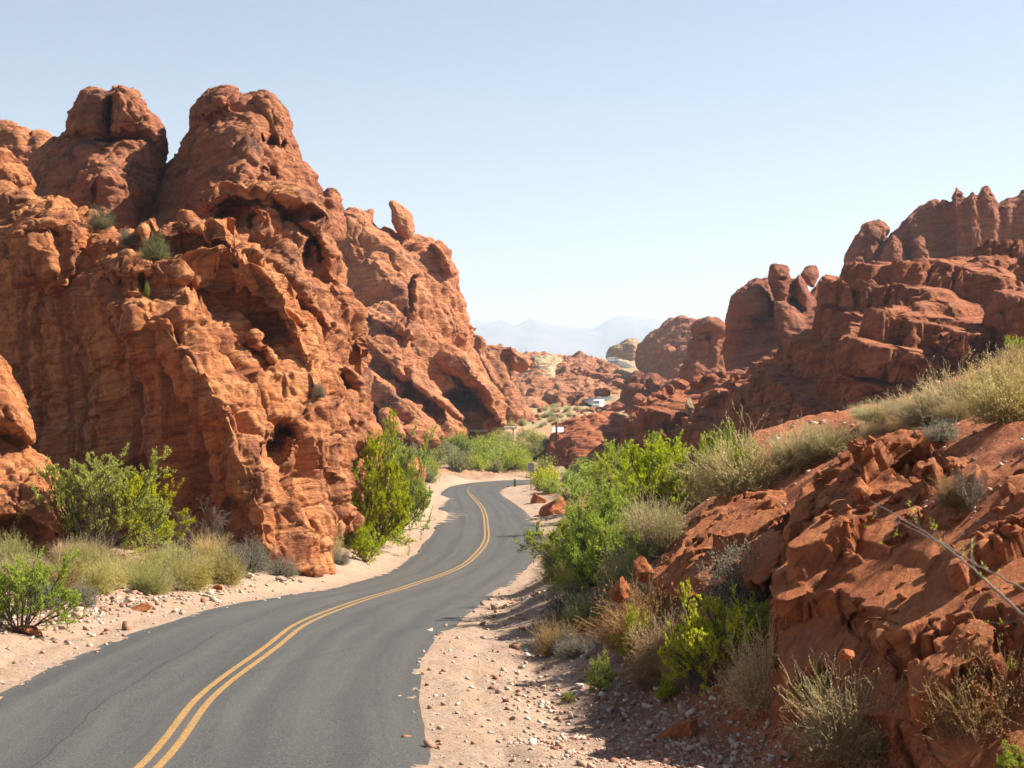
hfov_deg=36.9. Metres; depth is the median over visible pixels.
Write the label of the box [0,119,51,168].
sandstone outcrop
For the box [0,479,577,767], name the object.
road
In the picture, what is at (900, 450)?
boulder
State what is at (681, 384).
boulder
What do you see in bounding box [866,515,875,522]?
boulder
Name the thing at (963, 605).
boulder
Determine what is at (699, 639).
desert shrub
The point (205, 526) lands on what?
dead shrub
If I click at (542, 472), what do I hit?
desert shrub
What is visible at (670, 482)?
desert shrub
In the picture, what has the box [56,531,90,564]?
dry shrub
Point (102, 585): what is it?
dry shrub
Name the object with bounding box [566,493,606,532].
desert shrub
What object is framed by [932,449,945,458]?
boulder
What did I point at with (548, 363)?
pale rock
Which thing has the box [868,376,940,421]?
dry shrub
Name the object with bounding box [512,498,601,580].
desert shrub
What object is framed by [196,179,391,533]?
sandstone ridge
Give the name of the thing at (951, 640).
boulder
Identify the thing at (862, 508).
boulder
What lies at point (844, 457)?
boulder
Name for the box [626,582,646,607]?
sage shrub
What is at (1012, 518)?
boulder
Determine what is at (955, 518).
boulder
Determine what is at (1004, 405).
dry shrub
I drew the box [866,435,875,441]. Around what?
boulder
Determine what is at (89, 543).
dry shrub
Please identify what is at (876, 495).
boulder
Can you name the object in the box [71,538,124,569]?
dry shrub
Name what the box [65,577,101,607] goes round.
sage shrub
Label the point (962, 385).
dry shrub
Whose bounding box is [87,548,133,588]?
dry shrub
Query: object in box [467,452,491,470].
desert shrub
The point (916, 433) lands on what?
boulder
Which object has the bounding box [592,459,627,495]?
dry shrub
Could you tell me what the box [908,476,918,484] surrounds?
boulder
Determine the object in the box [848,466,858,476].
boulder
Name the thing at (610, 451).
desert shrub
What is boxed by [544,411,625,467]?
red outcrop
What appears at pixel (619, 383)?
boulder
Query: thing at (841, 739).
dry shrub
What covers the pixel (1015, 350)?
dry shrub
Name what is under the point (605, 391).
boulder
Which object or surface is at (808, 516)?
boulder
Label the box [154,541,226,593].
dry shrub
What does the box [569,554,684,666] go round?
dry shrub
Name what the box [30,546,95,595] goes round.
dry shrub
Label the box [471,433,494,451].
desert shrub
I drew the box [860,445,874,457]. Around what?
boulder
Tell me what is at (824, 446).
dry shrub
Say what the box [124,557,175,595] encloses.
dry shrub
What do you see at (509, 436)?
desert shrub
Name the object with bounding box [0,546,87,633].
desert shrub
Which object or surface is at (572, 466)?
desert shrub
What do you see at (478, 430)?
shade shelter
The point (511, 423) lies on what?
desert shrub
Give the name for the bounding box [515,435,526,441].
desert shrub
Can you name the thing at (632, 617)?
desert shrub
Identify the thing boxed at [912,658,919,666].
boulder
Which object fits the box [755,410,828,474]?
dry shrub
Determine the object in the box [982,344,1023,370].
dry shrub
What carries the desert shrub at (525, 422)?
on the ground
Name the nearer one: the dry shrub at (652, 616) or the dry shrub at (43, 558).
the dry shrub at (652, 616)
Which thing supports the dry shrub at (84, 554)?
on the ground
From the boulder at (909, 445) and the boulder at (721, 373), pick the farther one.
the boulder at (721, 373)
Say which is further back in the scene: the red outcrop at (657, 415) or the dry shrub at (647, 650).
the red outcrop at (657, 415)
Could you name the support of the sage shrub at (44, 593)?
on the ground
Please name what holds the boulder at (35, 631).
on the ground
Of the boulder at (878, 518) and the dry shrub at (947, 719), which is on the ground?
the dry shrub at (947, 719)
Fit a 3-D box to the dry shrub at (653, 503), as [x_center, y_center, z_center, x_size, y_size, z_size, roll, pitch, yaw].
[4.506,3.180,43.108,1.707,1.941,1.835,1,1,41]
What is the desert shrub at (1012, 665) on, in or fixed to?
on the ground
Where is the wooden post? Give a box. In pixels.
[555,422,556,440]
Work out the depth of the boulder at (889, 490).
24.23 m
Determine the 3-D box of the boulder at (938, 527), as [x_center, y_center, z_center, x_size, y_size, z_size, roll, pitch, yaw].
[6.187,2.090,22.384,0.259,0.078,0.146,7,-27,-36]
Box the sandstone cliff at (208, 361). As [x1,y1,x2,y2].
[0,199,357,577]
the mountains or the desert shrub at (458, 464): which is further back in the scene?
the mountains
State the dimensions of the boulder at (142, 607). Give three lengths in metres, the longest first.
0.763 x 0.595 x 0.181 m
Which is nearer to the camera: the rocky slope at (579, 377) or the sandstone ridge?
the sandstone ridge
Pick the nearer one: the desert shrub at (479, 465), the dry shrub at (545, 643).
the dry shrub at (545, 643)
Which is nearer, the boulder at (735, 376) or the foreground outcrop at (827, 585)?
the foreground outcrop at (827, 585)
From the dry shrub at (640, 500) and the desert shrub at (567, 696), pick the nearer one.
the desert shrub at (567, 696)
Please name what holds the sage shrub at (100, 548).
on the ground
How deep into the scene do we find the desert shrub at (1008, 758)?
17.36 m
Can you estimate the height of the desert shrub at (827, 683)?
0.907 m
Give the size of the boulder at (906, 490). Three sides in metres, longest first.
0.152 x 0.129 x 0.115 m
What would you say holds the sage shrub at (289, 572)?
on the ground
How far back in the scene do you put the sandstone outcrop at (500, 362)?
334.89 m
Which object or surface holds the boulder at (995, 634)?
on the foreground outcrop at (827, 585)
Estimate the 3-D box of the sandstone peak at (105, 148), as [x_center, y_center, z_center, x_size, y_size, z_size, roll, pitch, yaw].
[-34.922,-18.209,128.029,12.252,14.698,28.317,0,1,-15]
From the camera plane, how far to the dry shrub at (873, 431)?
31.72 m
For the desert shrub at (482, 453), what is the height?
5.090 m
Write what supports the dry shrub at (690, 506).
on the ground
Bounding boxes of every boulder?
[0,355,74,557]
[16,625,42,636]
[131,603,152,611]
[211,584,222,589]
[243,572,254,577]
[275,576,287,582]
[389,200,414,239]
[405,457,426,482]
[531,493,546,503]
[539,497,570,515]
[600,387,610,396]
[608,576,630,602]
[611,379,626,389]
[611,402,624,411]
[625,371,643,383]
[625,405,638,414]
[632,393,644,405]
[633,556,654,582]
[647,396,654,403]
[656,393,666,400]
[656,719,697,739]
[665,385,674,394]
[674,379,689,389]
[681,585,694,597]
[685,397,693,414]
[689,374,705,388]
[699,389,722,405]
[702,373,716,383]
[716,368,726,378]
[723,377,735,389]
[729,372,740,380]
[801,512,812,519]
[808,496,814,501]
[820,514,832,519]
[826,509,836,514]
[830,519,842,530]
[837,451,851,463]
[837,649,854,659]
[847,441,863,452]
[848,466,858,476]
[856,505,869,512]
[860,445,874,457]
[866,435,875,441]
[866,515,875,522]
[871,493,883,498]
[873,516,882,520]
[880,486,896,495]
[887,608,897,613]
[889,499,896,503]
[890,437,900,449]
[892,496,899,502]
[892,732,898,737]
[896,447,905,453]
[896,593,906,600]
[899,519,917,528]
[900,442,914,448]
[903,487,910,493]
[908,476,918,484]
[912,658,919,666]
[913,430,919,437]
[913,461,926,470]
[917,517,922,525]
[924,516,936,523]
[930,524,942,529]
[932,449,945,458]
[945,458,956,468]
[945,614,955,621]
[948,638,955,642]
[950,515,961,520]
[959,602,966,609]
[972,587,981,592]
[974,531,984,539]
[988,521,997,528]
[990,506,1008,513]
[993,631,999,637]
[999,482,1015,496]
[999,525,1015,533]
[1002,523,1010,535]
[1005,514,1018,522]
[1013,582,1023,591]
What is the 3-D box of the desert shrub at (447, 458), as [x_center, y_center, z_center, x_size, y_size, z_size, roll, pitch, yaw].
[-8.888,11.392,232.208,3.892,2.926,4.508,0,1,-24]
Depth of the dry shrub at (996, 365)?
30.03 m
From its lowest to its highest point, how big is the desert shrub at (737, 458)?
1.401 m
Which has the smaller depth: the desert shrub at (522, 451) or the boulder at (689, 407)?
the boulder at (689, 407)
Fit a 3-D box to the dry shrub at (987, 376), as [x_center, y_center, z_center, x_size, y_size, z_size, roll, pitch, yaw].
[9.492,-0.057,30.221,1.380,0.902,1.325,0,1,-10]
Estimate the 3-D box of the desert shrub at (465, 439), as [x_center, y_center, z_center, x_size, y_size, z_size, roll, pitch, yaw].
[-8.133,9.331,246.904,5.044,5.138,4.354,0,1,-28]
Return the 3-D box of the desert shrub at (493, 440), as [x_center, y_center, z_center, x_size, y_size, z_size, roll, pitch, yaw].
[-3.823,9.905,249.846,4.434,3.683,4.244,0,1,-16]
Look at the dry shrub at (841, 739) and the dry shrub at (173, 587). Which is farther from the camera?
the dry shrub at (173, 587)
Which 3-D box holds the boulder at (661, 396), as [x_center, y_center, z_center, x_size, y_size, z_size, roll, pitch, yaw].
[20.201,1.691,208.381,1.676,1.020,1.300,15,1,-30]
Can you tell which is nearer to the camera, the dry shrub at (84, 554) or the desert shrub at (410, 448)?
the dry shrub at (84, 554)
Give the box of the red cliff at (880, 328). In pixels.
[669,239,1023,459]
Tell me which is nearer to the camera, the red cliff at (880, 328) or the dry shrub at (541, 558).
the dry shrub at (541, 558)
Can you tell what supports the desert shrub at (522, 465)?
on the ground
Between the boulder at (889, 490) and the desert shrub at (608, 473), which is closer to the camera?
the boulder at (889, 490)
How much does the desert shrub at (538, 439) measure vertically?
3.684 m
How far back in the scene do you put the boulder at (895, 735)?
18.97 m
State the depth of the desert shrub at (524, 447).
249.05 m
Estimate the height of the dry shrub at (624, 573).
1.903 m
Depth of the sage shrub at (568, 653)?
30.13 m
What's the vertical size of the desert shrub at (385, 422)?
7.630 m
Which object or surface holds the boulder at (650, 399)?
on the red outcrop at (657, 415)
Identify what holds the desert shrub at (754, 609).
on the foreground outcrop at (827, 585)
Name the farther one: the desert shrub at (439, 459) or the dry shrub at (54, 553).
the desert shrub at (439, 459)
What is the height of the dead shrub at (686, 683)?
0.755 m
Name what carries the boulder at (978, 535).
on the foreground outcrop at (827, 585)
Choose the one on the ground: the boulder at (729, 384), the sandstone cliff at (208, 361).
the sandstone cliff at (208, 361)
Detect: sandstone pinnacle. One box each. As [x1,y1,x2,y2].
[722,263,818,375]
[843,185,1023,263]
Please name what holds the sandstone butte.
on the ground
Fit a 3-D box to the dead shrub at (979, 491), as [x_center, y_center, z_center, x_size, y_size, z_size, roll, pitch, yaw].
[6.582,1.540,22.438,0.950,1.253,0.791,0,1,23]
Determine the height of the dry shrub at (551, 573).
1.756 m
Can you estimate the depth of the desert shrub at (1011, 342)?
33.48 m
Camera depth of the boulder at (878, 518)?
23.37 m
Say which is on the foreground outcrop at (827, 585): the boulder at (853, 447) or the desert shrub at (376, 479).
the boulder at (853, 447)
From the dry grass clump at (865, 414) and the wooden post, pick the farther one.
the wooden post
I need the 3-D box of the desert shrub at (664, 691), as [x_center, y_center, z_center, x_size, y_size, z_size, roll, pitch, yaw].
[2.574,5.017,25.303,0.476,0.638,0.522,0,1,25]
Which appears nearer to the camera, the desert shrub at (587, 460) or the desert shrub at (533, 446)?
the desert shrub at (587, 460)
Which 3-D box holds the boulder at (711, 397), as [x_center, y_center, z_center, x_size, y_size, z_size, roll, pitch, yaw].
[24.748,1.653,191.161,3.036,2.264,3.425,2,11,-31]
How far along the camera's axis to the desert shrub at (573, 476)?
176.24 m
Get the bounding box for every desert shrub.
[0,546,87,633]
[16,442,181,551]
[99,466,195,554]
[150,549,178,571]
[342,408,416,555]
[342,468,388,548]
[351,522,387,564]
[370,492,406,547]
[381,422,437,539]
[382,416,405,460]
[392,454,428,517]
[402,442,428,473]
[422,449,449,469]
[425,461,439,483]
[427,454,441,474]
[433,437,455,460]
[439,435,453,447]
[442,450,458,465]
[444,444,472,471]
[447,431,463,449]
[450,426,474,451]
[453,445,476,464]
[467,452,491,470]
[469,437,495,461]
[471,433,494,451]
[473,446,491,462]
[481,434,498,446]
[484,453,505,472]
[485,444,513,469]
[490,440,509,453]
[495,436,519,450]
[499,428,513,441]
[501,445,520,469]
[507,420,517,426]
[508,444,531,463]
[512,440,538,455]
[512,454,532,472]
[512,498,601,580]
[513,441,533,459]
[514,426,528,440]
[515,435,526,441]
[516,419,526,424]
[522,437,545,457]
[523,453,558,477]
[524,429,543,443]
[527,429,547,444]
[529,460,563,489]
[535,449,545,458]
[537,472,559,493]
[543,411,553,417]
[547,476,612,510]
[548,486,626,590]
[558,691,574,703]
[559,465,580,484]
[563,506,597,523]
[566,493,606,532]
[568,455,585,472]
[571,404,580,410]
[572,517,653,589]
[573,457,594,476]
[574,454,602,479]
[579,429,666,486]
[579,456,595,468]
[579,475,632,515]
[584,649,621,692]
[585,451,649,499]
[595,483,659,535]
[596,474,639,508]
[600,525,643,559]
[609,604,655,666]
[612,429,712,505]
[617,444,696,519]
[650,459,704,515]
[654,672,681,706]
[657,579,765,695]
[698,420,767,472]
[709,437,763,489]
[738,592,771,644]
[789,660,834,714]
[993,739,1023,767]
[1002,335,1023,355]
[1007,657,1020,670]
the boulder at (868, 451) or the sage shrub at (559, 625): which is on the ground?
the sage shrub at (559, 625)
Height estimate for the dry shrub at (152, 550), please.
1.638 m
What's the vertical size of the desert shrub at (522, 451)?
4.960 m
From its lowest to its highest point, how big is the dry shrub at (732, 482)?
2.564 m
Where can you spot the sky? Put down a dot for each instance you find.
(586, 164)
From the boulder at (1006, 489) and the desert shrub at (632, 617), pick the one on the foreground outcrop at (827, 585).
the boulder at (1006, 489)
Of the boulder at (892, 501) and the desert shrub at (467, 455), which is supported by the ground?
the desert shrub at (467, 455)
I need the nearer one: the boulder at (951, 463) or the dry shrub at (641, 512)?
the boulder at (951, 463)
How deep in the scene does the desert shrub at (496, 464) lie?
231.71 m
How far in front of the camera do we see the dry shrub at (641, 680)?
26.23 m
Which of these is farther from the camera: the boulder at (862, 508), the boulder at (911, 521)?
the boulder at (862, 508)
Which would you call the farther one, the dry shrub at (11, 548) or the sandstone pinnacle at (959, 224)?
the sandstone pinnacle at (959, 224)
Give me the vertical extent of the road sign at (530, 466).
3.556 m
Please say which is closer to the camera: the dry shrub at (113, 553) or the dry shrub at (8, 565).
the dry shrub at (8, 565)
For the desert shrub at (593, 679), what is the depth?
26.61 m
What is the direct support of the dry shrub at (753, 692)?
on the ground
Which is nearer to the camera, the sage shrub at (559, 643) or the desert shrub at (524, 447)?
the sage shrub at (559, 643)
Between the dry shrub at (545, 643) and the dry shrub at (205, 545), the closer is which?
the dry shrub at (545, 643)
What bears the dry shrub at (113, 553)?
on the ground
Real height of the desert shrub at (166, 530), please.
3.710 m
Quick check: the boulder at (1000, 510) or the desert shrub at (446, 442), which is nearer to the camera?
the boulder at (1000, 510)
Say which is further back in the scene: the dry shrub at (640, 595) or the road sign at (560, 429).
the road sign at (560, 429)
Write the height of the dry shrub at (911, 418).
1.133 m
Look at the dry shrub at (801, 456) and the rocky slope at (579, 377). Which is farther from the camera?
the rocky slope at (579, 377)
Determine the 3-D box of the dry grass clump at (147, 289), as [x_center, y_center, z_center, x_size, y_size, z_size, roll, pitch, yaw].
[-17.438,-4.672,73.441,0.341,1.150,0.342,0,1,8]
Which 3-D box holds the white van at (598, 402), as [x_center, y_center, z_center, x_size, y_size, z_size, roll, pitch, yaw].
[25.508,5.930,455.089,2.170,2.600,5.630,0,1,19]
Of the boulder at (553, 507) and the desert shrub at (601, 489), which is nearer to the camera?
the desert shrub at (601, 489)
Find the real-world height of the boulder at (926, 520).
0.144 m
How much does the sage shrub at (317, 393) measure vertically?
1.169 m
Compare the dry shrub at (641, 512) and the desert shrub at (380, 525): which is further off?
the desert shrub at (380, 525)
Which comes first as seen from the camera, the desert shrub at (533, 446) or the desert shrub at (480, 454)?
the desert shrub at (480, 454)
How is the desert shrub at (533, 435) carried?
on the ground
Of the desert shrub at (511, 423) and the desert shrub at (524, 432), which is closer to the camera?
the desert shrub at (524, 432)
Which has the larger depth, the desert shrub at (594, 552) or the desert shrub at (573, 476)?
the desert shrub at (573, 476)
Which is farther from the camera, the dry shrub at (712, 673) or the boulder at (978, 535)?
the dry shrub at (712, 673)
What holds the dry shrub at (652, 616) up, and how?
on the ground
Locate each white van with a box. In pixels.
[592,399,603,406]
[607,357,618,361]
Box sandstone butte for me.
[337,207,507,450]
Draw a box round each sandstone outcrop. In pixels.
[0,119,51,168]
[0,147,76,219]
[473,328,536,423]
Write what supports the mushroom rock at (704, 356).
on the ground
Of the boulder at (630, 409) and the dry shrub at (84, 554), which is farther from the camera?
the boulder at (630, 409)
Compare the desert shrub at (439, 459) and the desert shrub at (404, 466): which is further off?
the desert shrub at (439, 459)
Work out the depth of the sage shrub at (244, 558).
59.77 m
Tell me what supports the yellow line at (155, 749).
on the road at (324, 692)
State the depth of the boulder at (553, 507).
117.28 m
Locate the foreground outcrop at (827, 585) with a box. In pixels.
[651,426,1023,767]
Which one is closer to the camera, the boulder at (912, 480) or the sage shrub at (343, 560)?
the boulder at (912, 480)
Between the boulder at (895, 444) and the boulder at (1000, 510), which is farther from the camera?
the boulder at (895, 444)
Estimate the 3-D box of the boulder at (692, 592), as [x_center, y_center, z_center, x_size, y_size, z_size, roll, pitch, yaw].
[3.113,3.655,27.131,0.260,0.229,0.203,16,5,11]
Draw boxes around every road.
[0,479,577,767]
[584,396,612,404]
[607,360,634,367]
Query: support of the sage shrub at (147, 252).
on the sandstone cliff at (208, 361)
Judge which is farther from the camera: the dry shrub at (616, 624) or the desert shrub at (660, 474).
the desert shrub at (660, 474)
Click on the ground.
(452, 684)
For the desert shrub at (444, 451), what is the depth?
236.54 m
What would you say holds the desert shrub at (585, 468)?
on the ground
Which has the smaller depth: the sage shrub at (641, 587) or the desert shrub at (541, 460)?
the sage shrub at (641, 587)
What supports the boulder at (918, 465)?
on the foreground outcrop at (827, 585)
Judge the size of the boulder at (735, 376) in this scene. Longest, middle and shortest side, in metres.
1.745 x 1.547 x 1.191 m
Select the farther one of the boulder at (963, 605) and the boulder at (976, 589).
the boulder at (976, 589)
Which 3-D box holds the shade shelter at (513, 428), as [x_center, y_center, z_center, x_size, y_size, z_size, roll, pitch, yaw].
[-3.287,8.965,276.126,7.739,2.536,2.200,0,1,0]
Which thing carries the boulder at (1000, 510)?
on the foreground outcrop at (827, 585)
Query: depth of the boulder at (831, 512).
24.23 m
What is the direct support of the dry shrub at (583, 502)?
on the ground
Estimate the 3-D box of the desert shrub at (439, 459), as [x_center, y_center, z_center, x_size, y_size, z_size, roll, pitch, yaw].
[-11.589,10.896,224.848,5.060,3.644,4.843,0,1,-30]
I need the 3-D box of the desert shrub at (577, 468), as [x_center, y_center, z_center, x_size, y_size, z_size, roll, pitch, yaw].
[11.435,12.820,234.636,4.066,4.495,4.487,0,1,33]
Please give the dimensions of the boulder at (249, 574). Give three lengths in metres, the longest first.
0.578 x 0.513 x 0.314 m
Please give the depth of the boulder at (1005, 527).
20.71 m
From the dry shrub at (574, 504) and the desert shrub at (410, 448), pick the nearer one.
the dry shrub at (574, 504)
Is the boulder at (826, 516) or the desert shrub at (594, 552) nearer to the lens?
the boulder at (826, 516)
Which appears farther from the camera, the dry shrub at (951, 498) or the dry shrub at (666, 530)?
the dry shrub at (666, 530)
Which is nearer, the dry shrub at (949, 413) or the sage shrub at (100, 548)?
the dry shrub at (949, 413)
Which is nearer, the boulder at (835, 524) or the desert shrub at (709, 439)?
the boulder at (835, 524)
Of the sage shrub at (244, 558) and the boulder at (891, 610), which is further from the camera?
the sage shrub at (244, 558)
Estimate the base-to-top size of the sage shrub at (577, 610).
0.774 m
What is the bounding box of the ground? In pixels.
[0,354,1023,767]
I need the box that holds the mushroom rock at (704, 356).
[679,316,725,386]
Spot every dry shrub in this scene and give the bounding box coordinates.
[0,525,49,563]
[0,541,56,590]
[1,541,41,566]
[3,549,60,574]
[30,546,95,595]
[46,536,78,566]
[52,529,108,575]
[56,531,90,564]
[62,532,115,559]
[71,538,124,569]
[72,550,121,594]
[85,543,131,567]
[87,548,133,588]
[112,533,167,583]
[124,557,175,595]
[133,538,176,566]
[144,561,180,594]
[149,547,204,590]
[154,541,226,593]
[157,535,197,559]
[185,527,232,563]
[192,534,258,585]
[332,527,345,556]
[525,611,585,656]
[529,518,567,572]
[532,543,567,592]
[550,550,599,597]
[555,483,595,535]
[555,486,605,531]
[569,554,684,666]
[591,525,656,602]
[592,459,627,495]
[605,484,693,562]
[606,579,665,614]
[618,593,690,689]
[621,490,689,534]
[621,654,663,690]
[624,603,667,640]
[628,473,659,520]
[640,468,674,513]
[640,500,685,549]
[649,623,701,689]
[650,449,712,514]
[665,399,796,504]
[669,583,708,622]
[676,601,706,632]
[689,581,749,642]
[701,636,747,679]
[710,606,785,726]
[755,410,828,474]
[772,649,905,767]
[784,443,821,463]
[787,413,862,460]
[853,416,891,440]
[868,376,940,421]
[876,399,919,432]
[880,380,948,429]
[898,346,991,415]
[909,614,1023,753]
[922,392,973,424]
[925,468,987,510]
[939,337,1023,428]
[940,365,989,402]
[960,337,1023,390]
[964,360,1009,389]
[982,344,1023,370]
[996,336,1023,364]
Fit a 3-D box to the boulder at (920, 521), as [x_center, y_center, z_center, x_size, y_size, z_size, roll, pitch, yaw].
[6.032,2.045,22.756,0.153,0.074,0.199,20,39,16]
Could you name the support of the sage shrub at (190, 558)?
on the ground
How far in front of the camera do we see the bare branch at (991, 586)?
9.52 m
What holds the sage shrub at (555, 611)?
on the ground
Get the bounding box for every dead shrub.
[172,491,236,550]
[573,623,602,661]
[586,627,603,652]
[664,660,708,694]
[932,450,993,518]
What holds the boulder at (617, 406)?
on the ground
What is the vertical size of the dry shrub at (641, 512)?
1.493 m
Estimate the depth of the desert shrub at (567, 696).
26.07 m
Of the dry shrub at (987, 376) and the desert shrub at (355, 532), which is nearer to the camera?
the dry shrub at (987, 376)
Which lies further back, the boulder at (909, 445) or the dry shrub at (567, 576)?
the dry shrub at (567, 576)
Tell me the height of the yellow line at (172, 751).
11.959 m
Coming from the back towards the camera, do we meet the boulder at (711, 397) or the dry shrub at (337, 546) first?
the boulder at (711, 397)
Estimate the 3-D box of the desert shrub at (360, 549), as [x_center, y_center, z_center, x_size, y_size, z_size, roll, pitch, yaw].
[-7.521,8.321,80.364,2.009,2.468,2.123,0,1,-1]
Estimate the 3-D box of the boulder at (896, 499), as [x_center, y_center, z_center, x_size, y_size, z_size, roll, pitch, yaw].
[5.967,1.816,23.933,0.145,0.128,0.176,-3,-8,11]
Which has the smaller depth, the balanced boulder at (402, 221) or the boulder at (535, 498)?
the boulder at (535, 498)
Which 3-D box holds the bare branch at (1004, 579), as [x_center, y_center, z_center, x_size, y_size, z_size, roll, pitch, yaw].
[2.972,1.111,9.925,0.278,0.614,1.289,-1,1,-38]
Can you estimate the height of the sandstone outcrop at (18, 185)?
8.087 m
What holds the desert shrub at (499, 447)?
on the ground
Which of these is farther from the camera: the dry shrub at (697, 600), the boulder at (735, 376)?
the boulder at (735, 376)
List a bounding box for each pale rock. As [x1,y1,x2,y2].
[532,354,563,377]
[606,338,638,360]
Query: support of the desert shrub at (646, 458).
on the ground
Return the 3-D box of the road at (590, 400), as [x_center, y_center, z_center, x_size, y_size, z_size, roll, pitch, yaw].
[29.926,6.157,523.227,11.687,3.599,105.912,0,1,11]
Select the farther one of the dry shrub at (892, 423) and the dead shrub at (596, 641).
the dry shrub at (892, 423)
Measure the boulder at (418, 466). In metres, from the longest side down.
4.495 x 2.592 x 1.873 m
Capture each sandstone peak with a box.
[27,85,168,229]
[148,84,346,244]
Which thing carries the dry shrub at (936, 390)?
on the ground
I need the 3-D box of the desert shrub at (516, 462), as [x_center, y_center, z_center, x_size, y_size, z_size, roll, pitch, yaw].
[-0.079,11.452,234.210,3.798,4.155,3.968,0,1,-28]
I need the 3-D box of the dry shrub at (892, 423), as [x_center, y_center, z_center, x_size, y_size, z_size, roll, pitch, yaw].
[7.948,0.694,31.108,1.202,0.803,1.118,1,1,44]
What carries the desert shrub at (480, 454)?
on the ground
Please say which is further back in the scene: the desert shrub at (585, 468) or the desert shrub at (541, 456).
the desert shrub at (541, 456)
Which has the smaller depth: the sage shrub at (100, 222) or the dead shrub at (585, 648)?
the dead shrub at (585, 648)
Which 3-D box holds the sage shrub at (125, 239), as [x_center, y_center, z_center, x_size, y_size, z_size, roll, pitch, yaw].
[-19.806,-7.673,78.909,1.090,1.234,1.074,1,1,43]
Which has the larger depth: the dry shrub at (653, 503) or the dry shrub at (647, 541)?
the dry shrub at (653, 503)
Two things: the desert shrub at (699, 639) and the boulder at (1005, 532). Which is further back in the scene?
the desert shrub at (699, 639)
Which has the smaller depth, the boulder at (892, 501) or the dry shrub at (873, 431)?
the boulder at (892, 501)
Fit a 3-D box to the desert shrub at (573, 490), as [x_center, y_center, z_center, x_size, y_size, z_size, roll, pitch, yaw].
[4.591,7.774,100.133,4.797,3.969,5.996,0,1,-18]
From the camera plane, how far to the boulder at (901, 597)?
20.97 m
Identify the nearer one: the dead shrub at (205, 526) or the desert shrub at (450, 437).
the dead shrub at (205, 526)
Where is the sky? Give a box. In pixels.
[0,0,1023,328]
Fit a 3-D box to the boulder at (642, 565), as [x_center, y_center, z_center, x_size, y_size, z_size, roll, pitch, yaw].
[2.498,3.519,29.181,0.422,0.518,0.374,2,-7,-2]
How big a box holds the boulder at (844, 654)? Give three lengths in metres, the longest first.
0.235 x 0.209 x 0.126 m
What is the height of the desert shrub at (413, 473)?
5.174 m
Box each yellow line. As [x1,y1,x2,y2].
[134,481,523,767]
[153,484,489,767]
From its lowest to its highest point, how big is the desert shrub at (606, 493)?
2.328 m
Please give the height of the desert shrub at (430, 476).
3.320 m
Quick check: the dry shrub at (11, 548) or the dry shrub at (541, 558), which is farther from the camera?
the dry shrub at (541, 558)
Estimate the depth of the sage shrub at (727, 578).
25.89 m
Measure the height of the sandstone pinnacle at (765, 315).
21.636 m
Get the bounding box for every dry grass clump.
[144,278,149,296]
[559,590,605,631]
[843,395,900,423]
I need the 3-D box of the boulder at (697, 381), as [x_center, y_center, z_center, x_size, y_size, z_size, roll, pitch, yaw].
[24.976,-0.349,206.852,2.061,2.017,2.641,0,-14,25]
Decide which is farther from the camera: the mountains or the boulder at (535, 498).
the mountains
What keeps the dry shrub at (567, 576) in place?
on the ground
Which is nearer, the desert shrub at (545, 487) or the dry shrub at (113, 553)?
the dry shrub at (113, 553)
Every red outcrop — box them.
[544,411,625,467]
[618,357,769,469]
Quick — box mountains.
[469,315,664,358]
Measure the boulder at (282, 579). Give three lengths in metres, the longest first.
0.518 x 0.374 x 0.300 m
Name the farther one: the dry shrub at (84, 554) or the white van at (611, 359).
the white van at (611, 359)
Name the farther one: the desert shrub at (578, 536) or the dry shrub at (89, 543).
the dry shrub at (89, 543)
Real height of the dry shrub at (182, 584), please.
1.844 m
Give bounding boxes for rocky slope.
[511,351,628,407]
[602,373,679,412]
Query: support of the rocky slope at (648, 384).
on the ground
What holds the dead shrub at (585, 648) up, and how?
on the ground
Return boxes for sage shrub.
[26,583,66,609]
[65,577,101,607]
[87,202,116,231]
[87,540,117,559]
[115,225,137,244]
[138,230,173,262]
[171,550,206,567]
[218,541,250,570]
[230,529,274,575]
[264,554,301,578]
[311,382,327,398]
[332,546,353,564]
[536,579,599,623]
[548,616,568,635]
[548,625,580,656]
[553,633,588,660]
[556,595,602,629]
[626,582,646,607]
[693,524,771,617]
[912,416,963,443]
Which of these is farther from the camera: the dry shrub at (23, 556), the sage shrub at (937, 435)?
the dry shrub at (23, 556)
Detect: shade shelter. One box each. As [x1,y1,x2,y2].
[469,430,487,438]
[493,427,514,434]
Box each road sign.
[528,463,533,470]
[552,427,563,440]
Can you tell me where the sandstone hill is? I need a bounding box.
[634,315,696,379]
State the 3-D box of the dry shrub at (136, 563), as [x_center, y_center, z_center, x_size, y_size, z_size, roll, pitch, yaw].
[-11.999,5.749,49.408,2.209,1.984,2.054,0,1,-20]
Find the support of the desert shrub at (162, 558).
on the ground
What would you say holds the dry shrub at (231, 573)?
on the ground
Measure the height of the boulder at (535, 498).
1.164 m
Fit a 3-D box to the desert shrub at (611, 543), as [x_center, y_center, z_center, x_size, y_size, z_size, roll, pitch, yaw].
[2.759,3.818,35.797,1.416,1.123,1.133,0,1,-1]
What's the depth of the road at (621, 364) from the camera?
756.74 m
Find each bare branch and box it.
[864,501,1023,623]
[878,505,1023,602]
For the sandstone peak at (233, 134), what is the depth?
118.56 m
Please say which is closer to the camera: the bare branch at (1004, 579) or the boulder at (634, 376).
the bare branch at (1004, 579)

